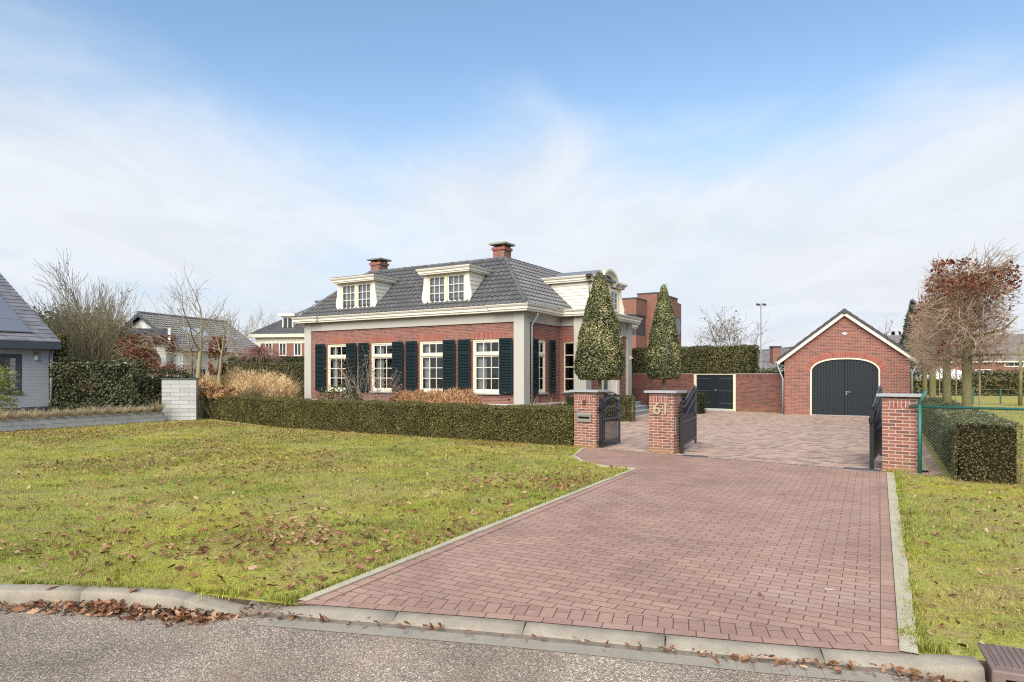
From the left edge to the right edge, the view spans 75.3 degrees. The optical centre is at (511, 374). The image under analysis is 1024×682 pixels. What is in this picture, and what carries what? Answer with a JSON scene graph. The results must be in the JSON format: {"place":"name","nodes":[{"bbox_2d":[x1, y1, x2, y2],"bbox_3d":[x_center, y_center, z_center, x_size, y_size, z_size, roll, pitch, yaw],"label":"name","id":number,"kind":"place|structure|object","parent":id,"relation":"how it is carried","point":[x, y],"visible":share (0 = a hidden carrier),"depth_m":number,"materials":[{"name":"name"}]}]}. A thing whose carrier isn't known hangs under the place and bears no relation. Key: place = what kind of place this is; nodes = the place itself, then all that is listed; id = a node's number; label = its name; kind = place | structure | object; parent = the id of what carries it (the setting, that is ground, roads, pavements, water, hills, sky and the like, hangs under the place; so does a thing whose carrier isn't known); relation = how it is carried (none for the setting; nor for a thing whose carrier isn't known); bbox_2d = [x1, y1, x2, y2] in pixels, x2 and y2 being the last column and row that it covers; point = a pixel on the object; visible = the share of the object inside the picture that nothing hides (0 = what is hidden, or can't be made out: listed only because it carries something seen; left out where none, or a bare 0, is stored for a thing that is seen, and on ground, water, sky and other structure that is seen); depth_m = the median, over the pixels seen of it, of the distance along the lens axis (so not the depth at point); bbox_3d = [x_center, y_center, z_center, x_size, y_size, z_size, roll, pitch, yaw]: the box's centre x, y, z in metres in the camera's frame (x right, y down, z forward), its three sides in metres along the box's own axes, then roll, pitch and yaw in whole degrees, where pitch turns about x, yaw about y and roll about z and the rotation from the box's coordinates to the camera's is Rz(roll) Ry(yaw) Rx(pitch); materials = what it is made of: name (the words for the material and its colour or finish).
{"place":"outdoors","nodes":[
{"label":"outdoors","id":0,"kind":"place"},
{"bbox_2d":[0,274,60,413],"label":"grey house","id":1,"kind":"structure","parent":0,"point":[29,339],"depth_m":28.63,"materials":[{"name":"paint"}]},
{"bbox_2d":[0,353,23,393],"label":"window","id":2,"kind":"structure","parent":1,"relation":"in","point":[18,357],"depth_m":28.06,"materials":[{"name":"grey glass"}]},
{"bbox_2d":[6,402,119,418],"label":"neighbour terrace","id":3,"kind":"structure","parent":0,"point":[52,415],"depth_m":27.65,"materials":[{"name":"stone"}]},
{"bbox_2d":[49,332,73,408],"bbox_3d":[-20.935,-0.163,30.755,1.111,3.683,0.779,0,0,0],"label":"climbing ivy","id":4,"kind":"object","parent":3,"relation":"on","point":[63,339],"visible":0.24,"depth_m":30.72,"materials":[{"name":"green plant"}]},
{"bbox_2d":[48,356,147,412],"bbox_3d":[-17.923,0.421,28.709,4.348,2.550,1.082,0,0,3],"label":"ivy hedge","id":5,"kind":"object","parent":3,"relation":"on","point":[86,384],"visible":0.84,"depth_m":28.53,"materials":[{"name":"green plant"}]},
{"bbox_2d":[123,366,195,412],"bbox_3d":[-15.050,0.660,28.695,1.173,2.078,2.886,0,0,40],"label":"ivy hedge","id":6,"kind":"object","parent":3,"relation":"on","point":[142,388],"visible":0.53,"depth_m":27.98,"materials":[{"name":"green plant"}]},
{"bbox_2d":[112,268,236,379],"bbox_3d":[-14.605,-1.660,30.285,4.418,7.020,5.568,0,0,29],"label":"bare tree","id":7,"kind":"object","parent":3,"relation":"on","point":[198,370],"visible":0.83,"depth_m":29.86,"materials":[{"name":"brown plant"}]},
{"bbox_2d":[159,303,217,373],"bbox_3d":[-14.890,-0.917,30.897,3.604,5.534,1.192,0,0,13],"label":"bare tree","id":8,"kind":"object","parent":3,"relation":"on","point":[191,355],"visible":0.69,"depth_m":30.93,"materials":[{"name":"brown plant"}]},
{"bbox_2d":[180,341,216,375],"bbox_3d":[-14.585,-0.722,30.818,1.813,1.859,0.508,0,0,-26],"label":"espalier frame","id":9,"kind":"object","parent":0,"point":[195,353],"visible":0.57,"depth_m":30.81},
{"bbox_2d":[210,366,259,386],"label":"pampas grass","id":10,"kind":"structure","parent":0,"point":[236,371],"depth_m":29.71,"materials":[{"name":"plant"}]},
{"bbox_2d":[226,377,257,395],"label":"pampas grass","id":11,"kind":"object","parent":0,"point":[241,387],"depth_m":28.04,"materials":[{"name":"plant"}]},
{"bbox_2d":[222,369,268,389],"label":"pampas grass","id":12,"kind":"object","parent":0,"point":[249,375],"depth_m":29.32,"materials":[{"name":"plant"}]},
{"bbox_2d":[241,369,288,395],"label":"pampas grass","id":13,"kind":"object","parent":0,"point":[259,379],"depth_m":29.03,"materials":[{"name":"plant"}]},
{"bbox_2d":[252,370,301,397],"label":"pampas grass","id":14,"kind":"object","parent":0,"point":[269,381],"depth_m":28.48,"materials":[{"name":"plant"}]},
{"bbox_2d":[248,301,318,356],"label":"red house","id":15,"kind":"structure","parent":0,"point":[286,333],"depth_m":61.58,"materials":[{"name":"orange brick"}]},
{"bbox_2d":[265,376,301,397],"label":"pampas grass","id":16,"kind":"object","parent":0,"point":[287,390],"depth_m":27.77,"materials":[{"name":"plant"}]},
{"bbox_2d":[388,388,418,401],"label":"russet grass","id":17,"kind":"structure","parent":0,"point":[400,397],"depth_m":22.18,"materials":[{"name":"plant"}]},
{"bbox_2d":[404,389,427,404],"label":"russet grass","id":18,"kind":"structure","parent":0,"point":[415,396],"depth_m":22.04,"materials":[{"name":"brown plant"}]},
{"bbox_2d":[419,387,450,405],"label":"russet grass","id":19,"kind":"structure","parent":0,"point":[432,395],"depth_m":21.39,"materials":[{"name":"brown plant"}]},
{"bbox_2d":[435,385,463,405],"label":"russet grass","id":20,"kind":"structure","parent":0,"point":[446,397],"depth_m":21.00,"materials":[{"name":"brown plant"}]},
{"bbox_2d":[451,388,483,405],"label":"russet grass","id":21,"kind":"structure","parent":0,"point":[467,396],"depth_m":20.41,"materials":[{"name":"brown plant"}]},
{"bbox_2d":[0,606,986,681],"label":"street","id":22,"kind":"structure","parent":0,"point":[40,645],"depth_m":4.29,"materials":[{"name":"grey asphalt"}]},
{"bbox_2d":[0,587,233,626],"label":"fallen leaves","id":23,"kind":"object","parent":22,"relation":"on","point":[118,607],"depth_m":5.17,"materials":[{"name":"brown plant"}]},
{"bbox_2d":[0,584,245,615],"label":"kerb","id":24,"kind":"structure","parent":22,"relation":"on","point":[18,594],"depth_m":5.32,"materials":[{"name":"concrete"}]},
{"bbox_2d":[239,597,285,615],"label":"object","id":25,"kind":"structure","parent":22,"relation":"on","point":[258,607],"depth_m":5.07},
{"bbox_2d":[219,612,927,681],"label":"gutter dirt","id":26,"kind":"structure","parent":22,"relation":"on","point":[630,647],"depth_m":4.45,"materials":[{"name":"brown soil"}]},
{"bbox_2d":[255,618,893,681],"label":"gutter strip","id":27,"kind":"object","parent":22,"relation":"on","point":[851,675],"visible":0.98,"depth_m":4.32,"materials":[{"name":"grey concrete"}]},
{"bbox_2d":[215,610,969,681],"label":"fallen leaves","id":28,"kind":"object","parent":22,"relation":"on","point":[911,672],"visible":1,"depth_m":4.12,"materials":[{"name":"brown plant"}]},
{"bbox_2d":[279,605,984,681],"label":"kerb","id":29,"kind":"structure","parent":22,"relation":"on","point":[962,668],"depth_m":4.38,"materials":[{"name":"concrete"}]},
{"bbox_2d":[977,642,1023,681],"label":"street drain","id":30,"kind":"object","parent":22,"relation":"on","point":[1004,663],"visible":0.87,"depth_m":4.00,"materials":[{"name":"concrete"}]},
{"bbox_2d":[0,395,1023,660],"bbox_3d":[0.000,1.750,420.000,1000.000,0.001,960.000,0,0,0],"label":"lawn","id":31,"kind":"structure","parent":0,"point":[928,585],"depth_m":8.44,"materials":[{"name":"green plant"}]},
{"bbox_2d":[0,365,23,418],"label":"cypress shrub","id":32,"kind":"object","parent":31,"relation":"on","point":[3,387],"visible":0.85,"depth_m":21.74,"materials":[{"name":"green plant"}]},
{"bbox_2d":[0,412,164,431],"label":"block wall","id":33,"kind":"structure","parent":31,"relation":"on","point":[46,423],"depth_m":22.30,"materials":[{"name":"concrete"}]},
{"bbox_2d":[33,248,137,346],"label":"bare tree","id":34,"kind":"object","parent":31,"relation":"on","point":[70,291],"visible":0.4,"depth_m":43.11,"materials":[{"name":"brown plant"}]},
{"bbox_2d":[25,273,162,373],"bbox_3d":[-23.064,-1.761,34.916,7.572,7.059,7.298,0,0,34],"label":"willow shrub","id":35,"kind":"object","parent":31,"relation":"on","point":[101,350],"visible":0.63,"depth_m":34.44,"materials":[{"name":"brown plant"}]},
{"bbox_2d":[98,322,160,376],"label":"evergreen tree","id":36,"kind":"object","parent":31,"relation":"on","point":[145,333],"visible":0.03,"depth_m":45.87,"materials":[{"name":"plant"}]},
{"bbox_2d":[111,335,148,370],"bbox_3d":[-18.873,-0.120,33.024,1.983,3.739,1.375,0,0,-20],"label":"beech screen","id":37,"kind":"object","parent":31,"relation":"on","point":[124,345],"visible":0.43,"depth_m":32.86,"materials":[{"name":"brown plant"}]},
{"bbox_2d":[110,328,171,376],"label":"slate annex","id":38,"kind":"object","parent":31,"relation":"on","point":[163,356],"visible":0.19,"depth_m":48.59,"materials":[{"name":"tile"}]},
{"bbox_2d":[118,330,181,376],"bbox_3d":[-17.080,-0.224,31.498,2.910,3.948,1.606,0,0,-29],"label":"beech screen","id":39,"kind":"object","parent":31,"relation":"on","point":[135,351],"visible":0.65,"depth_m":31.41,"materials":[{"name":"brown plant"}]},
{"bbox_2d":[147,362,189,376],"bbox_3d":[-16.003,0.446,30.918,2.390,2.608,1.325,0,0,-20],"label":"beech screen","id":40,"kind":"object","parent":31,"relation":"on","point":[163,367],"visible":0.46,"depth_m":30.91,"materials":[{"name":"brown plant"}]},
{"bbox_2d":[161,378,198,420],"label":"stone pillar","id":41,"kind":"structure","parent":31,"relation":"on","point":[180,396],"depth_m":25.38,"materials":[{"name":"brick"}]},
{"bbox_2d":[124,311,266,381],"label":"white house","id":42,"kind":"structure","parent":31,"relation":"on","point":[139,320],"depth_m":51.52,"materials":[{"name":"grey tile"}]},
{"bbox_2d":[207,310,252,356],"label":"bare tree","id":43,"kind":"object","parent":31,"relation":"on","point":[230,331],"visible":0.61,"depth_m":47.54,"materials":[{"name":"brown plant"}]},
{"bbox_2d":[227,343,287,362],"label":"weeping tree","id":44,"kind":"object","parent":31,"relation":"on","point":[258,351],"visible":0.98,"depth_m":41.82,"materials":[{"name":"brown plant"}]},
{"bbox_2d":[226,356,303,364],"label":"back hedge","id":45,"kind":"object","parent":31,"relation":"on","point":[284,359],"visible":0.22,"depth_m":45.10,"materials":[{"name":"green plant"}]},
{"bbox_2d":[227,361,303,398],"bbox_3d":[-13.167,0.513,36.403,6.322,2.546,1.170,0,0,29],"label":"garden hedge","id":46,"kind":"object","parent":31,"relation":"on","point":[288,369],"visible":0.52,"depth_m":35.43,"materials":[{"name":"green plant"}]},
{"bbox_2d":[291,241,648,414],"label":"brick house","id":47,"kind":"structure","parent":31,"relation":"on","point":[501,327],"depth_m":28.87,"materials":[{"name":"red brick"}]},
{"bbox_2d":[325,344,345,391],"bbox_3d":[-8.175,-0.327,31.465,1.480,2.265,0.450,0,0,31],"label":"window","id":48,"kind":"structure","parent":47,"relation":"in","point":[335,346],"depth_m":31.71,"materials":[{"name":"beige paint"}]},
{"bbox_2d":[369,342,394,392],"bbox_3d":[-5.775,-0.327,30.024,1.480,2.265,0.450,0,0,31],"label":"window","id":49,"kind":"structure","parent":47,"relation":"in","point":[380,346],"depth_m":30.26,"materials":[{"name":"beige paint"}]},
{"bbox_2d":[420,341,442,392],"bbox_3d":[-3.374,-0.327,28.579,1.480,2.265,0.450,0,0,31],"label":"window","id":50,"kind":"structure","parent":47,"relation":"in","point":[427,355],"depth_m":28.83,"materials":[{"name":"beige paint"}]},
{"bbox_2d":[473,339,501,394],"bbox_3d":[-0.974,-0.327,27.138,1.480,2.265,0.450,0,0,31],"label":"window","id":51,"kind":"structure","parent":47,"relation":"in","point":[482,354],"depth_m":27.37,"materials":[{"name":"beige paint"}]},
{"bbox_2d":[536,340,548,394],"bbox_3d":[1.202,-0.328,27.470,0.230,2.265,0.960,0,0,31],"label":"window","id":52,"kind":"structure","parent":47,"relation":"in","point":[542,354],"depth_m":27.76,"materials":[{"name":"beige paint"}]},
{"bbox_2d":[562,342,573,392],"bbox_3d":[2.478,-0.315,28.705,0.650,2.210,0.210,0,0,31],"label":"window","id":53,"kind":"structure","parent":47,"relation":"in","point":[565,355],"depth_m":28.83,"materials":[{"name":"beige paint"}]},
{"bbox_2d":[0,420,1023,614],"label":"grass clumps","id":54,"kind":"object","parent":31,"relation":"on","point":[117,571],"visible":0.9,"depth_m":7.83,"materials":[{"name":"green plant"}]},
{"bbox_2d":[0,419,1023,646],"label":"fallen leaves","id":55,"kind":"object","parent":31,"relation":"on","point":[257,592],"depth_m":8.43,"materials":[{"name":"brown plant"}]},
{"bbox_2d":[0,420,1023,649],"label":"leaf crumbs","id":56,"kind":"object","parent":31,"relation":"on","point":[947,617],"visible":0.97,"depth_m":10.83,"materials":[{"name":"brown plant"}]},
{"bbox_2d":[632,344,760,408],"bbox_3d":[9.219,0.116,34.732,7.331,3.362,1.302,0,0,43],"label":"tall hedge","id":57,"kind":"object","parent":31,"relation":"on","point":[731,359],"visible":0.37,"depth_m":33.27,"materials":[{"name":"green plant"}]},
{"bbox_2d":[695,305,773,368],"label":"bare tree","id":58,"kind":"object","parent":31,"relation":"on","point":[727,333],"visible":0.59,"depth_m":51.02,"materials":[{"name":"brown plant"}]},
{"bbox_2d":[757,346,792,371],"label":"bungalow","id":59,"kind":"object","parent":31,"relation":"on","point":[772,354],"visible":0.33,"depth_m":59.98,"materials":[{"name":"grey tile"}]},
{"bbox_2d":[898,299,928,378],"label":"blue cedar","id":60,"kind":"object","parent":31,"relation":"on","point":[906,324],"visible":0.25,"depth_m":61.72,"materials":[{"name":"grey plant"}]},
{"bbox_2d":[901,322,938,396],"bbox_3d":[18.795,-0.679,30.243,2.094,4.868,5.311,0,0,29],"label":"pleached tree","id":61,"kind":"object","parent":31,"relation":"on","point":[923,384],"visible":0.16,"depth_m":30.10,"materials":[{"name":"brown plant"}]},
{"bbox_2d":[901,306,958,397],"bbox_3d":[15.795,-0.523,24.995,2.094,4.558,5.602,0,0,29],"label":"pleached tree","id":62,"kind":"object","parent":31,"relation":"on","point":[932,387],"visible":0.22,"depth_m":24.88,"materials":[{"name":"brown plant"}]},
{"bbox_2d":[906,284,991,403],"bbox_3d":[12.552,-0.476,19.239,2.015,4.462,5.444,0,0,29],"label":"pleached tree","id":63,"kind":"object","parent":31,"relation":"on","point":[946,395],"visible":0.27,"depth_m":19.10,"materials":[{"name":"brown plant"}]},
{"bbox_2d":[909,390,1023,479],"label":"wire fence","id":64,"kind":"object","parent":31,"relation":"on","point":[919,406],"visible":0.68,"depth_m":11.53,"materials":[{"name":"green metal"}]},
{"bbox_2d":[910,374,1023,395],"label":"field hedge","id":65,"kind":"object","parent":31,"relation":"on","point":[990,383],"visible":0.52,"depth_m":55.67,"materials":[{"name":"green plant"}]},
{"bbox_2d":[913,239,1023,411],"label":"pleached tree","id":66,"kind":"object","parent":31,"relation":"on","point":[947,284],"visible":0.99,"depth_m":13.74,"materials":[{"name":"brown plant"}]},
{"bbox_2d":[922,397,1023,484],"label":"side hedge","id":67,"kind":"object","parent":31,"relation":"on","point":[984,453],"visible":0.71,"depth_m":10.90,"materials":[{"name":"twig"},{"name":"green hedge foliage"}]},
{"bbox_2d":[972,367,1023,379],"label":"field hedge","id":68,"kind":"object","parent":31,"relation":"on","point":[1008,373],"visible":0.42,"depth_m":59.66,"materials":[{"name":"green plant"}]},
{"bbox_2d":[987,326,1023,405],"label":"young tree","id":69,"kind":"object","parent":31,"relation":"on","point":[1020,387],"visible":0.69,"depth_m":37.94,"materials":[{"name":"brown plant"}]},
{"bbox_2d":[0,0,1023,348],"label":"sky","id":70,"kind":"structure","parent":0,"point":[806,160],"materials":[{"name":"blue"}]},
{"bbox_2d":[204,594,985,678],"bbox_3d":[-2.467,1.830,3.925,23.006,0.160,2.710,0,0,12],"label":"verge edge","id":71,"kind":"object","parent":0,"point":[247,602],"visible":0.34,"depth_m":5.12,"materials":[{"name":"soil"}]},
{"bbox_2d":[304,448,892,652],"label":"driveway","id":72,"kind":"structure","parent":0,"point":[718,539],"depth_m":6.53,"materials":[{"name":"red brick"}]},
{"bbox_2d":[297,468,637,602],"bbox_3d":[0.342,1.753,8.726,0.087,0.050,8.260,0,0,28],"label":"edging strip","id":73,"kind":"object","parent":72,"relation":"on","point":[335,587],"visible":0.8,"depth_m":6.57,"materials":[{"name":"concrete"}]},
{"bbox_2d":[312,469,641,604],"bbox_3d":[0.426,1.742,8.680,0.105,0.001,8.260,0,0,28],"label":"driveway border","id":74,"kind":"object","parent":72,"relation":"on","point":[338,592],"visible":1,"depth_m":6.70,"materials":[{"name":"grey concrete"}]},
{"bbox_2d":[298,599,912,653],"bbox_3d":[0.442,1.740,4.652,4.248,0.001,0.136,0,0,13],"label":"driveway border","id":75,"kind":"object","parent":72,"relation":"on","point":[837,645],"visible":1,"depth_m":4.59,"materials":[{"name":"red brick"}]},
{"bbox_2d":[337,592,880,644],"bbox_3d":[0.537,1.743,4.798,3.842,0.001,0.249,0,0,13],"label":"driveway border","id":76,"kind":"object","parent":72,"relation":"on","point":[725,627],"visible":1,"depth_m":4.75,"materials":[{"name":"red brick"}]},
{"bbox_2d":[880,472,898,646],"bbox_3d":[4.499,1.742,8.005,0.105,0.001,8.733,0,0,29],"label":"driveway border","id":77,"kind":"object","parent":72,"relation":"on","point":[888,624],"visible":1,"depth_m":5.65,"materials":[{"name":"red brick"}]},
{"bbox_2d":[887,472,918,654],"bbox_3d":[4.596,1.753,7.952,0.117,0.050,8.733,0,0,29],"label":"edging strip","id":78,"kind":"object","parent":72,"relation":"on","point":[901,572],"visible":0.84,"depth_m":5.72,"materials":[{"name":"concrete"}]},
{"bbox_2d":[622,292,680,347],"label":"modern house","id":79,"kind":"structure","parent":0,"point":[642,306],"depth_m":62.08,"materials":[{"name":"red brick"}]},
{"bbox_2d":[627,314,645,336],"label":"corner window","id":80,"kind":"structure","parent":79,"relation":"in","point":[640,331],"depth_m":61.41,"materials":[{"name":"grey glass"}]},
{"bbox_2d":[602,410,941,475],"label":"yard paving","id":81,"kind":"structure","parent":0,"point":[831,440],"depth_m":18.20,"materials":[{"name":"brick"}]},
{"bbox_2d":[569,389,609,447],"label":"gate pillar","id":82,"kind":"structure","parent":81,"relation":"on","point":[586,419],"depth_m":15.95,"materials":[{"name":"brick"}]},
{"bbox_2d":[598,392,620,447],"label":"garden gate","id":83,"kind":"structure","parent":82,"relation":"attached to","point":[617,425],"depth_m":16.41,"materials":[{"name":"black metal"}]},
{"bbox_2d":[573,270,625,389],"bbox_3d":[3.253,-1.085,24.623,1.954,5.772,1.971,0,0,0],"label":"holly tree","id":84,"kind":"object","parent":81,"relation":"on","point":[600,355],"visible":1,"depth_m":24.08,"materials":[{"name":"green plant"}]},
{"bbox_2d":[605,394,635,421],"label":"box hedge","id":85,"kind":"object","parent":81,"relation":"on","point":[627,408],"visible":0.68,"depth_m":24.87,"materials":[{"name":"green plant"}]},
{"bbox_2d":[644,284,681,389],"bbox_3d":[6.733,-1.160,29.576,1.678,5.923,1.631,0,0,0],"label":"holly tree","id":86,"kind":"object","parent":81,"relation":"on","point":[662,357],"visible":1,"depth_m":29.14,"materials":[{"name":"green plant"}]},
{"bbox_2d":[644,390,686,453],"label":"gate pillar","id":87,"kind":"structure","parent":81,"relation":"on","point":[664,421],"depth_m":14.78,"materials":[{"name":"brick"}]},
{"bbox_2d":[680,384,696,453],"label":"driveway gate","id":88,"kind":"structure","parent":87,"relation":"attached to","point":[688,419],"depth_m":15.56,"materials":[{"name":"black metal"}]},
{"bbox_2d":[646,392,707,413],"bbox_3d":[7.577,1.247,30.633,2.728,1.065,1.042,0,0,34],"label":"box hedge","id":89,"kind":"object","parent":81,"relation":"on","point":[701,405],"visible":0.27,"depth_m":29.96,"materials":[{"name":"green plant"}]},
{"bbox_2d":[632,373,783,412],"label":"garden wall","id":90,"kind":"structure","parent":81,"relation":"on","point":[758,392],"depth_m":31.55,"materials":[{"name":"brick"}]},
{"bbox_2d":[694,374,735,410],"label":"yard gate","id":91,"kind":"structure","parent":90,"relation":"attached to","point":[719,390],"depth_m":32.57,"materials":[{"name":"black paint"}]},
{"bbox_2d":[596,448,843,467],"bbox_3d":[4.310,1.740,13.915,5.863,0.001,0.120,0,0,38],"label":"yard threshold","id":92,"kind":"object","parent":81,"relation":"on","point":[727,458],"visible":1,"depth_m":13.65,"materials":[{"name":"grey concrete"}]},
{"bbox_2d":[775,308,919,415],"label":"brick garage","id":93,"kind":"structure","parent":81,"relation":"on","point":[841,360],"depth_m":28.46,"materials":[{"name":"red brick"}]},
{"bbox_2d":[812,359,843,414],"bbox_3d":[13.696,0.515,28.777,1.281,2.430,0.030,0,0,30],"label":"garage door","id":94,"kind":"structure","parent":93,"relation":"in","point":[828,384],"depth_m":28.75,"materials":[{"name":"grey wood"}]},
{"bbox_2d":[845,359,878,415],"bbox_3d":[14.801,0.515,28.113,1.281,2.430,0.075,0,0,30],"label":"garage door","id":95,"kind":"structure","parent":93,"relation":"in","point":[861,383],"depth_m":28.16,"materials":[{"name":"grey wood"}]},
{"bbox_2d":[869,385,882,468],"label":"driveway gate","id":96,"kind":"structure","parent":81,"relation":"on","point":[875,429],"depth_m":12.75,"materials":[{"name":"black metal"}]},
{"bbox_2d":[876,393,926,472],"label":"gate pillar","id":97,"kind":"structure","parent":81,"relation":"on","point":[899,434],"depth_m":11.98,"materials":[{"name":"brick"}]},
{"bbox_2d":[887,334,1023,372],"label":"terraced house","id":98,"kind":"structure","parent":0,"point":[897,338],"depth_m":78.15,"materials":[{"name":"orange brick"}]},
{"label":"garden bed","id":99,"kind":"structure","parent":0,"visible":0},
{"bbox_2d":[199,379,217,417],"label":"hydrangea","id":100,"kind":"object","parent":99,"relation":"on","point":[203,385],"visible":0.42,"depth_m":26.86,"materials":[{"name":"brown plant"}]},
{"bbox_2d":[199,384,228,416],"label":"hydrangea","id":101,"kind":"object","parent":99,"relation":"on","point":[218,389],"visible":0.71,"depth_m":26.24,"materials":[{"name":"brown plant"}]},
{"bbox_2d":[202,336,230,381],"bbox_3d":[-12.922,-0.132,29.254,1.372,3.763,1.414,0,0,-20],"label":"beech screen","id":102,"kind":"object","parent":99,"relation":"on","point":[211,368],"visible":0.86,"depth_m":29.10,"materials":[{"name":"brown plant"}]},
{"bbox_2d":[204,306,249,384],"bbox_3d":[-12.693,-0.571,28.980,2.035,4.842,1.897,0,0,0],"label":"bare tree","id":103,"kind":"object","parent":99,"relation":"on","point":[221,363],"visible":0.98,"depth_m":28.92,"materials":[{"name":"brown plant"}]},
{"bbox_2d":[213,385,243,398],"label":"hydrangea","id":104,"kind":"object","parent":99,"relation":"on","point":[231,389],"visible":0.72,"depth_m":25.93,"materials":[{"name":"plant"}]},
{"bbox_2d":[316,381,363,399],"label":"evergreen shrub","id":105,"kind":"object","parent":99,"relation":"on","point":[332,390],"visible":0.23,"depth_m":22.47,"materials":[{"name":"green plant"}]},
{"bbox_2d":[323,347,402,402],"bbox_3d":[-4.855,0.392,21.872,2.559,2.731,2.762,0,0,0],"label":"bare lilac","id":106,"kind":"object","parent":99,"relation":"on","point":[372,392],"visible":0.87,"depth_m":21.94,"materials":[{"name":"brown plant"}]},
{"bbox_2d":[199,394,573,445],"bbox_3d":[-5.888,1.235,21.768,18.605,1.072,2.025,0,0,38],"label":"front hedge","id":107,"kind":"object","parent":99,"relation":"on","point":[547,425],"visible":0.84,"depth_m":19.07,"materials":[{"name":"green plant"}]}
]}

